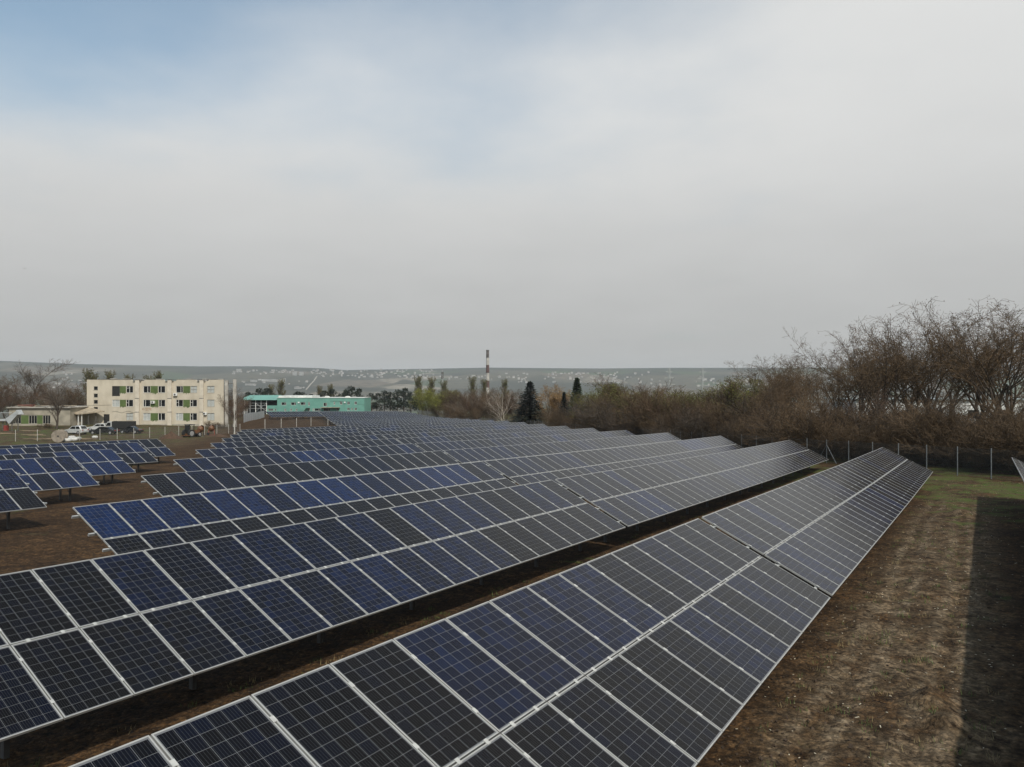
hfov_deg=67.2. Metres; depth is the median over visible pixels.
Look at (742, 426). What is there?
bare shrub
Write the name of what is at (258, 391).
pine tree
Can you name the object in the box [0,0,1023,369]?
sky
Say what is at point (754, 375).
bare tree
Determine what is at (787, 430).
bare shrub
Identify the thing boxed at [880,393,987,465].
bare shrub
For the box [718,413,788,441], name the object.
bare shrub
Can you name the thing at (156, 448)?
solar table
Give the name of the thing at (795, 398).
bare shrub
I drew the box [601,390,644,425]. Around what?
budding tree
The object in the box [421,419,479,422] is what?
solar table
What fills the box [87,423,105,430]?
parked car
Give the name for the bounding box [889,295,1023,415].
bare tree
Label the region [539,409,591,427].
bare shrub
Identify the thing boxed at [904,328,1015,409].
bare tree
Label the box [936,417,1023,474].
bare shrub
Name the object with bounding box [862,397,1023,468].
bare shrub
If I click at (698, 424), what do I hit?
bare shrub
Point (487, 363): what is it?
striped chimney
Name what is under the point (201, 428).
cement mixer
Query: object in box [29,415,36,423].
window
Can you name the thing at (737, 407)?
bare shrub
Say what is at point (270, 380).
block
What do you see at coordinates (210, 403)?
window
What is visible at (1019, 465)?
solar table
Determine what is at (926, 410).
bare shrub
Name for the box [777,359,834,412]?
bare tree
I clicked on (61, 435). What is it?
cable reel
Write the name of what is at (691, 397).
budding tree
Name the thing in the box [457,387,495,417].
bare tree
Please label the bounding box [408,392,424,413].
leafing bush
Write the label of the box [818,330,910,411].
bare tree
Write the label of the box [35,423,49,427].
bare shrub
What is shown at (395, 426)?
solar table
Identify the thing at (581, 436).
solar table
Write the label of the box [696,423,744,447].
bare shrub
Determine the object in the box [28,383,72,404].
bare tree
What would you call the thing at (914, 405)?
bare shrub
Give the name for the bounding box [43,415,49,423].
window
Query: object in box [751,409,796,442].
bare shrub
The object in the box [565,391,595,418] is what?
budding tree
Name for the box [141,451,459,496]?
solar table
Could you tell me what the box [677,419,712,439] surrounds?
bare shrub
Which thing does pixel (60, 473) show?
solar table
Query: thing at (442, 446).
solar table
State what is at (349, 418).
solar table
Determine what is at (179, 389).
window
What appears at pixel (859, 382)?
bare tree
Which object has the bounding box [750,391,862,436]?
bare shrub
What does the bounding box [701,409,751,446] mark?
bare shrub
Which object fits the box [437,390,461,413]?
bare tree
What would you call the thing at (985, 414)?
bare shrub
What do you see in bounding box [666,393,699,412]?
bare shrub
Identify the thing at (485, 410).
bare tree
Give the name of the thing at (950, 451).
bare shrub
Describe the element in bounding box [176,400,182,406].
window
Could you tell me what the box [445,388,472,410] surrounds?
bare tree
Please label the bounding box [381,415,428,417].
solar table
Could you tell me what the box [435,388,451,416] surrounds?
budding tree
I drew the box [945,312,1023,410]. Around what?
bare tree
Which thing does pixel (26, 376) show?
bare tree
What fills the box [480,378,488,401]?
poplar tree
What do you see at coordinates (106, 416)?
entrance door
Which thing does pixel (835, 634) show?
grass tufts
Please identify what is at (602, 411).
bare shrub
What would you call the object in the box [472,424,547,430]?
solar table
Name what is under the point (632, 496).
solar table
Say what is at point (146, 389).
window
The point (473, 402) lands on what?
bare tree
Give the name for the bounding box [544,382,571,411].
birch tree
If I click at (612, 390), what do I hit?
budding tree
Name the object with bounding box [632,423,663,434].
bare shrub
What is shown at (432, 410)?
bare shrub
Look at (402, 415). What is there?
solar table
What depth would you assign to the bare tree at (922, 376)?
80.31 m
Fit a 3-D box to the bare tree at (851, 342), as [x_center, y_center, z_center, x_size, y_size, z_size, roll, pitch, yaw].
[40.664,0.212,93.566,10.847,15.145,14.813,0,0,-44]
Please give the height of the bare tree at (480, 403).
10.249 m
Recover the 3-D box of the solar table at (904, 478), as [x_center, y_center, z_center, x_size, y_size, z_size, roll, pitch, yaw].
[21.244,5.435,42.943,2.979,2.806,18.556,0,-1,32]
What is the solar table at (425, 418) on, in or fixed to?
on the ground
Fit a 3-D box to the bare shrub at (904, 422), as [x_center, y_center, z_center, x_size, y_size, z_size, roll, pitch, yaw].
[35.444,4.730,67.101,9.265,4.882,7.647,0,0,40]
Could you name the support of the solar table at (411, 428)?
on the ground
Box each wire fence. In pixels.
[0,424,238,440]
[265,418,332,427]
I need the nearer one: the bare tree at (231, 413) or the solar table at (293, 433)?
the solar table at (293, 433)
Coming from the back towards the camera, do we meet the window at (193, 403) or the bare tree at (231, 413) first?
the window at (193, 403)
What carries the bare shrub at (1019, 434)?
on the ground
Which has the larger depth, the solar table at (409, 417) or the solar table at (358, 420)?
the solar table at (409, 417)
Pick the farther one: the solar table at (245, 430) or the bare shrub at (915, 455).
the solar table at (245, 430)
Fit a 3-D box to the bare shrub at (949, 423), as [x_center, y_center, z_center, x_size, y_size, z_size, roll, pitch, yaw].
[40.529,4.411,64.274,13.983,4.981,11.631,0,0,-21]
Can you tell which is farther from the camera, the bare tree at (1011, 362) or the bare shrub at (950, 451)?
the bare tree at (1011, 362)
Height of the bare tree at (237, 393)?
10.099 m
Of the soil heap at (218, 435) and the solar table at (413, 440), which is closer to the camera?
the solar table at (413, 440)
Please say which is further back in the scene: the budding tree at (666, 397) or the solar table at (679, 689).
the budding tree at (666, 397)
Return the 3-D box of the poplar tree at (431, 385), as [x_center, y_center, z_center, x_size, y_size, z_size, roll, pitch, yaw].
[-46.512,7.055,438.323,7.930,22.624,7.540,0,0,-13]
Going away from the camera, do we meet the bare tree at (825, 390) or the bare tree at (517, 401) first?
the bare tree at (825, 390)
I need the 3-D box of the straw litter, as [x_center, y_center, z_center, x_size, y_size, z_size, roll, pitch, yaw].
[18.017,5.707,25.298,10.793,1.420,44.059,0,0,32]
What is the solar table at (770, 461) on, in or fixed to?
on the ground
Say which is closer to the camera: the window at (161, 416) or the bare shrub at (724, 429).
the bare shrub at (724, 429)
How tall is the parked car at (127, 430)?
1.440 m
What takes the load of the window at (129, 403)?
in the apartment block at (180, 402)
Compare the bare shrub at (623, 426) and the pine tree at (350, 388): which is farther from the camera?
the pine tree at (350, 388)
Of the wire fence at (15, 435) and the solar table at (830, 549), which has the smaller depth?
the solar table at (830, 549)
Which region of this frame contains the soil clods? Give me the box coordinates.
[699,505,1022,766]
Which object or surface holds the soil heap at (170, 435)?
on the ground
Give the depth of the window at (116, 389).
178.14 m
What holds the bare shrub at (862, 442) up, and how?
on the ground
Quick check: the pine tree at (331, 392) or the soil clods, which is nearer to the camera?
the soil clods
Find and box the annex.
[6,404,88,425]
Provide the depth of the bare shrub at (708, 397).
95.43 m
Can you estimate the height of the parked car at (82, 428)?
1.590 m
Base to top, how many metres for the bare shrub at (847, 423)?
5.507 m
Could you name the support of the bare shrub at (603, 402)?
on the ground
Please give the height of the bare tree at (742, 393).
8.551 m
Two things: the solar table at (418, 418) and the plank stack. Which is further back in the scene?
the solar table at (418, 418)
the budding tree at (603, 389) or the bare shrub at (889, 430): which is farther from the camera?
the budding tree at (603, 389)
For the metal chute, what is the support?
on the ground
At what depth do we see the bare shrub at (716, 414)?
88.88 m
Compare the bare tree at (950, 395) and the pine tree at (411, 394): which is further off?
the pine tree at (411, 394)
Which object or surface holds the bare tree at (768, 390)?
on the ground
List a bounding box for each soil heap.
[158,431,182,438]
[207,433,227,436]
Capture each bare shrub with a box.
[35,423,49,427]
[203,421,223,427]
[427,404,458,417]
[435,400,466,417]
[439,404,471,417]
[452,405,488,418]
[463,405,506,420]
[536,408,583,427]
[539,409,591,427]
[559,394,644,430]
[561,409,595,428]
[572,395,667,432]
[582,408,641,431]
[584,394,622,429]
[586,373,670,400]
[599,385,712,433]
[599,409,649,434]
[606,404,637,428]
[615,417,639,434]
[622,422,651,434]
[625,388,670,419]
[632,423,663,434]
[638,392,700,428]
[638,412,696,437]
[643,415,704,439]
[647,407,683,438]
[659,406,747,443]
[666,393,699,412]
[676,387,823,419]
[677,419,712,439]
[682,397,783,421]
[689,414,715,437]
[692,414,723,434]
[693,398,740,435]
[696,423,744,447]
[698,379,753,408]
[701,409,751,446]
[702,396,815,424]
[705,416,778,437]
[706,422,763,447]
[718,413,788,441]
[719,415,789,446]
[729,401,863,456]
[730,416,824,447]
[733,405,765,420]
[739,418,804,445]
[743,394,906,454]
[747,421,838,453]
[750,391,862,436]
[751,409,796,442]
[764,416,843,452]
[792,417,872,458]
[794,392,872,458]
[801,412,906,460]
[805,403,912,441]
[810,410,923,459]
[830,423,880,459]
[831,403,967,458]
[834,391,892,456]
[841,420,958,464]
[844,431,899,455]
[860,423,927,459]
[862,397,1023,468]
[864,409,957,463]
[866,420,908,447]
[878,398,939,429]
[879,395,975,459]
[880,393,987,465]
[880,413,997,466]
[894,431,959,463]
[911,398,1023,463]
[912,411,1013,469]
[913,406,985,461]
[929,429,1020,470]
[933,431,1023,471]
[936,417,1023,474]
[952,410,1022,468]
[962,410,1023,474]
[966,394,1023,469]
[993,394,1023,453]
[995,431,1023,470]
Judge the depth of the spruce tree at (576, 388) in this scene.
154.17 m
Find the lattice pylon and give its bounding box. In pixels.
[696,368,707,396]
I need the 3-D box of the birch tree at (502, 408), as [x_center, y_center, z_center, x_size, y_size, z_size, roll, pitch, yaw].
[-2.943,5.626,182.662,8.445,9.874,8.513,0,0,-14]
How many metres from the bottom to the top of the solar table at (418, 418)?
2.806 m
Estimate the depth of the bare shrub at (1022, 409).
55.54 m
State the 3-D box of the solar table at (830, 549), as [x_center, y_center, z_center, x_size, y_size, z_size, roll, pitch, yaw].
[11.113,4.916,26.437,2.979,2.807,20.580,0,-2,32]
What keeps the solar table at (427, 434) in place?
on the ground
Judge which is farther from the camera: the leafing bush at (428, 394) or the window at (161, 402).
the leafing bush at (428, 394)
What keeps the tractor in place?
on the ground
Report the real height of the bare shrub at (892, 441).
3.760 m
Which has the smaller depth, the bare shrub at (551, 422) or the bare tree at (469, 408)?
the bare shrub at (551, 422)
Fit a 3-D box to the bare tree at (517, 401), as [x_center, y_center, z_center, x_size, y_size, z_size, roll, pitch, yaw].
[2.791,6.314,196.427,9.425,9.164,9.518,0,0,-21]
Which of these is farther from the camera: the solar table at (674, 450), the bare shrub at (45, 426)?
the bare shrub at (45, 426)
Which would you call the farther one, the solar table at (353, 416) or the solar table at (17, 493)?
the solar table at (353, 416)
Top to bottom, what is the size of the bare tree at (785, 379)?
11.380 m
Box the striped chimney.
[486,350,489,412]
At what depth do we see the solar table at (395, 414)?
236.09 m
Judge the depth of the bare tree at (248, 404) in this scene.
241.12 m
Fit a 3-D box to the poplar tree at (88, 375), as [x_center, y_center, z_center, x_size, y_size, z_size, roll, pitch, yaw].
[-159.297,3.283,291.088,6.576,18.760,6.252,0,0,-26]
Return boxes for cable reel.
[51,429,67,441]
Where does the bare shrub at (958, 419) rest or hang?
on the ground
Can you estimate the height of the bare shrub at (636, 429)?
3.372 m
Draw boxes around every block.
[74,378,236,426]
[261,379,285,381]
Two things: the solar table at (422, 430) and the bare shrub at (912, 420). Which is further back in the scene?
the solar table at (422, 430)
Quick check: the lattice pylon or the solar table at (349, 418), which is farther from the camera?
the lattice pylon
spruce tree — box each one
[509,381,549,426]
[559,392,569,423]
[567,377,582,415]
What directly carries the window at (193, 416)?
in the apartment block at (180, 402)
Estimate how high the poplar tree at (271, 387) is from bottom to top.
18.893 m
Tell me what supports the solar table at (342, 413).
on the ground
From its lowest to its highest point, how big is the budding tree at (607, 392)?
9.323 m
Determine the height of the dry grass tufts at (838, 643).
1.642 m
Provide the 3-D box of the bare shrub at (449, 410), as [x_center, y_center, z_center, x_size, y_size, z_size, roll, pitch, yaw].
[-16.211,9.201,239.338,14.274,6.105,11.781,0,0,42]
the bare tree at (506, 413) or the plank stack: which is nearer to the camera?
the plank stack
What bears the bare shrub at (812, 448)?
on the ground
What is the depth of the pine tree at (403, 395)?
315.26 m
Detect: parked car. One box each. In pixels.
[66,425,88,433]
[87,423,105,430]
[89,426,119,433]
[119,426,143,433]
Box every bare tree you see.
[0,375,33,401]
[0,382,26,418]
[0,393,14,411]
[1,387,34,406]
[7,390,39,405]
[11,358,80,403]
[11,384,57,405]
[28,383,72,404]
[37,380,86,405]
[39,377,72,428]
[58,385,86,405]
[75,393,86,405]
[214,394,245,427]
[224,392,247,420]
[229,387,244,411]
[229,394,254,417]
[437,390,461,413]
[443,389,477,416]
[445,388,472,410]
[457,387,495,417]
[458,391,477,415]
[467,390,496,418]
[476,388,509,419]
[481,390,520,419]
[498,388,523,419]
[509,391,535,415]
[540,392,570,418]
[555,397,573,417]
[620,386,688,420]
[669,396,726,424]
[696,385,751,417]
[705,378,795,421]
[717,381,776,403]
[723,361,800,398]
[748,362,818,401]
[749,355,812,405]
[758,352,825,404]
[763,367,822,404]
[774,354,854,416]
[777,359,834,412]
[783,322,910,406]
[796,337,920,412]
[811,346,886,425]
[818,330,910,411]
[832,349,886,408]
[833,319,947,412]
[836,313,985,412]
[837,336,941,408]
[849,330,956,409]
[864,316,990,410]
[876,309,993,411]
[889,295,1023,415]
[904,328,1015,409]
[905,321,1005,405]
[922,303,1023,414]
[929,318,1023,420]
[939,309,1023,420]
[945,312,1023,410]
[963,298,1023,411]
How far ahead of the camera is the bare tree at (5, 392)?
195.95 m
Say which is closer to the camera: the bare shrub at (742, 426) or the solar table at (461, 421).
the bare shrub at (742, 426)
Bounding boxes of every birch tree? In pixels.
[483,387,516,420]
[534,383,561,414]
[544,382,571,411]
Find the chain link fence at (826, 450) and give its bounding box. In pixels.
[419,410,1023,480]
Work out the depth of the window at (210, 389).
178.10 m
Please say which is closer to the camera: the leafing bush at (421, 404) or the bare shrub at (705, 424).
the bare shrub at (705, 424)
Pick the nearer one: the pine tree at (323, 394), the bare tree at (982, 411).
the bare tree at (982, 411)
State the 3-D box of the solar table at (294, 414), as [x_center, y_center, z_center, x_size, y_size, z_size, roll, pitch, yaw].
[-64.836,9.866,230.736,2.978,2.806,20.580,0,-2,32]
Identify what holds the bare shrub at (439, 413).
on the ground
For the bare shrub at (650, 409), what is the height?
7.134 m
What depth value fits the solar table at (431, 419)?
174.91 m
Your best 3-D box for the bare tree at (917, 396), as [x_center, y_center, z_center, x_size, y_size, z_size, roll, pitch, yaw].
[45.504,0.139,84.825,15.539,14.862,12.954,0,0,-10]
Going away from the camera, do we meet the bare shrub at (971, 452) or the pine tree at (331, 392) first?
the bare shrub at (971, 452)
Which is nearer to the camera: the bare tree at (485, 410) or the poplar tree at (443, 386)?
the bare tree at (485, 410)
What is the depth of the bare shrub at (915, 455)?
65.98 m
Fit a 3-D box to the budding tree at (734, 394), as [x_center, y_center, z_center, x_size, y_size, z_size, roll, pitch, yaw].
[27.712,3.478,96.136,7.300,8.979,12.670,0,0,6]
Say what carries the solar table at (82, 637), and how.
on the ground
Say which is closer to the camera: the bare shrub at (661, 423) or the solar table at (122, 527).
the solar table at (122, 527)
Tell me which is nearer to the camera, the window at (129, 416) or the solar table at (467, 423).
the solar table at (467, 423)
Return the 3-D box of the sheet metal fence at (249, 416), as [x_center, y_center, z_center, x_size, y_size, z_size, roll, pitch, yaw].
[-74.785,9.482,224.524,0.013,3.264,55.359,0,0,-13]
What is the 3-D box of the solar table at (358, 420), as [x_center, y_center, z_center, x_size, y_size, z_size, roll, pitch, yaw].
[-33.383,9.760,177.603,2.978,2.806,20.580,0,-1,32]
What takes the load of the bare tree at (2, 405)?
on the ground
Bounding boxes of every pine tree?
[251,388,267,394]
[262,388,274,394]
[318,390,328,396]
[326,389,339,396]
[341,386,358,396]
[352,388,366,396]
[371,393,384,410]
[377,390,393,410]
[381,392,396,410]
[392,389,401,410]
[396,388,413,411]
[401,392,418,411]
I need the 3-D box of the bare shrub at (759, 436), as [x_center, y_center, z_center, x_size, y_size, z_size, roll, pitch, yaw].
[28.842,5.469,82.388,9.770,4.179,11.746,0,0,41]
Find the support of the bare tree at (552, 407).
on the ground
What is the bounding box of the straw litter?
[719,499,1023,766]
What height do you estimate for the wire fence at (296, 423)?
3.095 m
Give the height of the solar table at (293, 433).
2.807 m
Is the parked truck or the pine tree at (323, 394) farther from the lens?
the pine tree at (323, 394)
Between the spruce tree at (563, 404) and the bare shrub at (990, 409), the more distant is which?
the spruce tree at (563, 404)
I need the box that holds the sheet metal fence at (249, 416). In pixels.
[243,411,263,422]
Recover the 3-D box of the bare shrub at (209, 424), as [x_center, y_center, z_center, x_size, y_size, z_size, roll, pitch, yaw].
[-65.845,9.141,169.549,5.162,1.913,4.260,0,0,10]
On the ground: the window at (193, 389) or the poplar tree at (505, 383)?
the poplar tree at (505, 383)
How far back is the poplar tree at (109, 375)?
299.65 m
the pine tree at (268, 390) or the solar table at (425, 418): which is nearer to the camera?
the solar table at (425, 418)
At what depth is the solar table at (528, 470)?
44.28 m
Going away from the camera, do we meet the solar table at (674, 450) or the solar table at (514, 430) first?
the solar table at (674, 450)
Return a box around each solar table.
[0,439,175,462]
[0,442,157,471]
[0,449,135,482]
[0,456,98,500]
[0,469,46,528]
[0,480,625,758]
[69,518,829,766]
[71,461,517,554]
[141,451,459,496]
[173,444,424,471]
[196,438,400,457]
[210,435,385,448]
[222,431,373,441]
[230,429,364,437]
[237,427,356,433]
[240,426,349,431]
[266,412,323,419]
[269,411,315,418]
[317,411,359,417]
[320,412,365,419]
[321,413,369,420]
[322,414,372,415]
[325,415,376,421]
[326,416,381,425]
[328,418,386,425]
[331,419,391,425]
[334,419,396,425]
[337,420,404,425]
[341,421,412,425]
[345,421,421,425]
[349,422,430,427]
[356,423,443,431]
[363,425,458,434]
[370,412,410,413]
[371,427,474,438]
[373,413,415,414]
[377,414,421,417]
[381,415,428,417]
[382,430,494,443]
[387,416,433,418]
[392,417,441,419]
[396,433,519,451]
[397,418,448,419]
[405,418,458,420]
[413,419,469,421]
[415,436,553,462]
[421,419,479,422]
[430,420,492,423]
[442,421,509,424]
[443,440,598,478]
[456,422,526,427]
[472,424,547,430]
[484,445,664,495]
[492,426,569,433]
[516,428,598,439]
[546,430,633,448]
[555,453,766,541]
[586,433,680,448]
[639,436,742,460]
[702,466,908,595]
[717,440,828,491]
[838,447,932,501]
[1012,457,1023,480]
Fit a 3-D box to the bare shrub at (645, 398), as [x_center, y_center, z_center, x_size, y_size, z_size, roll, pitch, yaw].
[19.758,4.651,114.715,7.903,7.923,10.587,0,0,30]
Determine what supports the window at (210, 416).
in the apartment block at (180, 402)
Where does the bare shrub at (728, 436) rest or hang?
on the ground
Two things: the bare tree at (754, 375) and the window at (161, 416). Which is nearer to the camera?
the bare tree at (754, 375)
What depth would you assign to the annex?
171.00 m
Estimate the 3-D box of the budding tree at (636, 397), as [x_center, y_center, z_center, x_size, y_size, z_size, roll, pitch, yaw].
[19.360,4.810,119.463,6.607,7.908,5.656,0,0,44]
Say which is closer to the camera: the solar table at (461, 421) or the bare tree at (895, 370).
the bare tree at (895, 370)
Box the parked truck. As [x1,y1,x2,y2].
[105,421,135,429]
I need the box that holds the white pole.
[233,395,235,433]
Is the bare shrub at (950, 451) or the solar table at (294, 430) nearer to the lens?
the bare shrub at (950, 451)
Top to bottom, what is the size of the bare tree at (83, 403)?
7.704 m
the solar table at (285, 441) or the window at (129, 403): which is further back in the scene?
the window at (129, 403)
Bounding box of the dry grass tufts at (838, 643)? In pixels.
[4,477,1021,766]
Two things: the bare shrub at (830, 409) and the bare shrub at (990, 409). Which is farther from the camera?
the bare shrub at (830, 409)
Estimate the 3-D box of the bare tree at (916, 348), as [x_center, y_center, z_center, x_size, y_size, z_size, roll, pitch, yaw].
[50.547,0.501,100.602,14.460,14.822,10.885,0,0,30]
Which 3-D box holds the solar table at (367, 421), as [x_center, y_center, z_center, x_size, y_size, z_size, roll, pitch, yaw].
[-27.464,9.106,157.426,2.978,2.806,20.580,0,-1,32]
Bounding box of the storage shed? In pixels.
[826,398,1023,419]
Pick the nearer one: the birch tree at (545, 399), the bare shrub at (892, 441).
the bare shrub at (892, 441)
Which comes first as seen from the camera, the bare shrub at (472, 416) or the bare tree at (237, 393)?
the bare shrub at (472, 416)
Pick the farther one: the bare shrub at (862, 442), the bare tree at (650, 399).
the bare tree at (650, 399)
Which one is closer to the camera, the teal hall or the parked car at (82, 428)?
the parked car at (82, 428)
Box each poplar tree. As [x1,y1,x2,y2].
[82,368,93,394]
[92,372,98,378]
[105,370,115,378]
[153,370,163,378]
[266,383,275,394]
[276,378,286,394]
[317,385,322,393]
[413,375,422,413]
[427,377,436,409]
[438,379,448,393]
[466,375,478,398]
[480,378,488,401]
[498,378,509,404]
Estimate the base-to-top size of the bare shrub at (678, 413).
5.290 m
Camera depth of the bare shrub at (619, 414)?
118.25 m
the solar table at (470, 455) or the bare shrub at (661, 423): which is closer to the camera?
the solar table at (470, 455)
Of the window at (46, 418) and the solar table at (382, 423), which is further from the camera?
the window at (46, 418)
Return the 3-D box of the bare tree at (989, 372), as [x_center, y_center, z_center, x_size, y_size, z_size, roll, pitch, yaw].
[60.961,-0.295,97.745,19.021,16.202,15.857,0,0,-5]
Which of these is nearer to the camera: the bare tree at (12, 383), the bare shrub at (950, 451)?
the bare shrub at (950, 451)
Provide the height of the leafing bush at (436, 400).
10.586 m
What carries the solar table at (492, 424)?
on the ground
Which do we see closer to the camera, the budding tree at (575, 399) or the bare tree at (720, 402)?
the bare tree at (720, 402)
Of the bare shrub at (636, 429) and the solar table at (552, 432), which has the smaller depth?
the solar table at (552, 432)
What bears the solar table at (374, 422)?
on the ground
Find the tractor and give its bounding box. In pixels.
[181,424,201,436]
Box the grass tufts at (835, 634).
[31,482,1019,766]
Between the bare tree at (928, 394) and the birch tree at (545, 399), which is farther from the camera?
the birch tree at (545, 399)
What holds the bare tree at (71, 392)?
on the ground
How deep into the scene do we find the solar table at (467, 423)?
134.46 m
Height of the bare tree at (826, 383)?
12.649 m
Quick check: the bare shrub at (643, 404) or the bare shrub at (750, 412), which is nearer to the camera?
the bare shrub at (750, 412)
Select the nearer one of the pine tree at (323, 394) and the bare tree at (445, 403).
the bare tree at (445, 403)
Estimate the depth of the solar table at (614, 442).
72.93 m
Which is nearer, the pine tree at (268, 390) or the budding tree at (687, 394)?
the budding tree at (687, 394)
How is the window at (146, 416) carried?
in the apartment block at (180, 402)
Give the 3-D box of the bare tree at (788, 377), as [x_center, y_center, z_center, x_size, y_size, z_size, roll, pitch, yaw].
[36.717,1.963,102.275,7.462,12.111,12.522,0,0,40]
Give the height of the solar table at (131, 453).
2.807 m
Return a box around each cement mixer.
[196,425,203,436]
[207,425,214,434]
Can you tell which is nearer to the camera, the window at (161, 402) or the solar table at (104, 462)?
the solar table at (104, 462)
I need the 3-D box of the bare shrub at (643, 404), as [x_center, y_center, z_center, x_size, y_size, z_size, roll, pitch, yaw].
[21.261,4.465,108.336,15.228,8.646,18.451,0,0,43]
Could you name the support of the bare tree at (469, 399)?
on the ground
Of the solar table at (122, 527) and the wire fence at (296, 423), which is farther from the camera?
the wire fence at (296, 423)
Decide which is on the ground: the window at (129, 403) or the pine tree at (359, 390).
the pine tree at (359, 390)
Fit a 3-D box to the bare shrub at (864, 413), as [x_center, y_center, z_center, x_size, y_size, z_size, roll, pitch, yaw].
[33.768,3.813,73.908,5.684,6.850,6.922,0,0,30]
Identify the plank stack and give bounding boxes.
[23,434,45,435]
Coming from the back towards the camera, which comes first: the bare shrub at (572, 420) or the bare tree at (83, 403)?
the bare tree at (83, 403)
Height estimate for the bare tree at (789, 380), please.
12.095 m
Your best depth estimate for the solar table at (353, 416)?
209.53 m
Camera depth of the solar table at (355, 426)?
126.27 m
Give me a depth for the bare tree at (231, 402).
215.05 m
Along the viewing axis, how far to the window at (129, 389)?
178.10 m
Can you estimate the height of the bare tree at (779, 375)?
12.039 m
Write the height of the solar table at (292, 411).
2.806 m
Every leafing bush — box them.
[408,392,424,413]
[412,388,438,411]
[423,386,440,411]
[431,390,459,417]
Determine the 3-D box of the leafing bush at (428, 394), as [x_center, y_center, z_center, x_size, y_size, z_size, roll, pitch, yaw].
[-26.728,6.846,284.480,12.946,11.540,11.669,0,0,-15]
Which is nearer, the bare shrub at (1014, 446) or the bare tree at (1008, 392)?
the bare shrub at (1014, 446)
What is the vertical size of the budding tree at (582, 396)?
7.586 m
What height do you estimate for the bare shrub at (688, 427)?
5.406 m
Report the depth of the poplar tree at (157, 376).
297.97 m
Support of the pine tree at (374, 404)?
on the ground
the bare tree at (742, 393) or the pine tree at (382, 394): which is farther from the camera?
the pine tree at (382, 394)
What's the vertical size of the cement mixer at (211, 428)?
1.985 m
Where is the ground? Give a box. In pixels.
[0,361,1023,766]
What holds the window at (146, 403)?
in the apartment block at (180, 402)
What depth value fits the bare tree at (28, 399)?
214.71 m
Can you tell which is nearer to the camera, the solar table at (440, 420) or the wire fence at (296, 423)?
the solar table at (440, 420)
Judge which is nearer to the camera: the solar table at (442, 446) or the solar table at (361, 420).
the solar table at (442, 446)
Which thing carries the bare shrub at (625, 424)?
on the ground
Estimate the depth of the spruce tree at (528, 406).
163.70 m
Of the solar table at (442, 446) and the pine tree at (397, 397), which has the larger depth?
the pine tree at (397, 397)
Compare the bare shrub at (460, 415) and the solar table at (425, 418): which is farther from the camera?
the bare shrub at (460, 415)
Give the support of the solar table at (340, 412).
on the ground
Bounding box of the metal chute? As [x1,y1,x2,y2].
[0,410,23,430]
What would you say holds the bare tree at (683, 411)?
on the ground
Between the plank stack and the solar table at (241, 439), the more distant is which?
the plank stack
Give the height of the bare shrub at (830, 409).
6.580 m
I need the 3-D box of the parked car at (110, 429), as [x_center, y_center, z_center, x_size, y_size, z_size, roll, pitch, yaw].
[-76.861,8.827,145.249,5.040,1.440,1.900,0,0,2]
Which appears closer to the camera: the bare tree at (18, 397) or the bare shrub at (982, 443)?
the bare shrub at (982, 443)
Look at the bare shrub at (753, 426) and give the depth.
80.05 m
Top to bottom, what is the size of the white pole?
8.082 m
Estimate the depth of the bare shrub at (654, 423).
101.17 m
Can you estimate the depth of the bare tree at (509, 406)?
185.69 m
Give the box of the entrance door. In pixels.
[104,414,109,422]
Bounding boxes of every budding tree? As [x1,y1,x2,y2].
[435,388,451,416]
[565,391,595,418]
[574,395,587,410]
[583,380,626,409]
[590,384,625,397]
[595,382,630,403]
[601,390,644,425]
[624,389,648,405]
[645,392,685,424]
[647,387,698,416]
[673,389,699,410]
[676,385,752,417]
[703,376,760,413]
[737,378,769,410]
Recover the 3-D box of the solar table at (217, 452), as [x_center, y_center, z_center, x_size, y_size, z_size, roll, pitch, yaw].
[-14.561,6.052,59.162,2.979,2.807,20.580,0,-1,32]
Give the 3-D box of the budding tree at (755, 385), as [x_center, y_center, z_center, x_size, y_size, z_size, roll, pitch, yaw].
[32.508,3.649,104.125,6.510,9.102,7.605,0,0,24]
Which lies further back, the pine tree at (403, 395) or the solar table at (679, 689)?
the pine tree at (403, 395)
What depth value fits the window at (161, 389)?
178.10 m
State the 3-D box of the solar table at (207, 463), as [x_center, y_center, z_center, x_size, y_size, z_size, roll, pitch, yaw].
[-11.602,5.716,49.073,2.979,2.807,20.580,0,-1,32]
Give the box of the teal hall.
[244,395,370,413]
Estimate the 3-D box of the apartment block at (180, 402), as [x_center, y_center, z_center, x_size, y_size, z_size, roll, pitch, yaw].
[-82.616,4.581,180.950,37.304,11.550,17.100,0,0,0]
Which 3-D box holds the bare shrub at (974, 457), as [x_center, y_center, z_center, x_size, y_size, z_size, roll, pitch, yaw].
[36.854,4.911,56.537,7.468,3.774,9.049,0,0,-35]
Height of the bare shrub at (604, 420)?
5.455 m
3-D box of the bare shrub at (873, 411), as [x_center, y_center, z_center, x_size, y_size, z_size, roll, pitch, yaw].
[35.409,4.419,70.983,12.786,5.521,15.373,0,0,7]
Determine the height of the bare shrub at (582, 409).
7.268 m
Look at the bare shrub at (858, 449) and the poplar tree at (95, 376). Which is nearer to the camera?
the bare shrub at (858, 449)
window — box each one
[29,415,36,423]
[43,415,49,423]
[112,386,119,395]
[112,400,119,406]
[126,386,132,392]
[126,400,132,406]
[126,413,132,420]
[143,386,149,392]
[143,400,149,406]
[143,413,150,420]
[158,386,164,392]
[158,413,165,420]
[159,400,164,406]
[176,386,182,392]
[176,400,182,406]
[176,413,182,420]
[190,386,196,392]
[190,400,196,406]
[190,413,196,420]
[207,386,214,392]
[207,400,214,406]
[207,413,214,420]

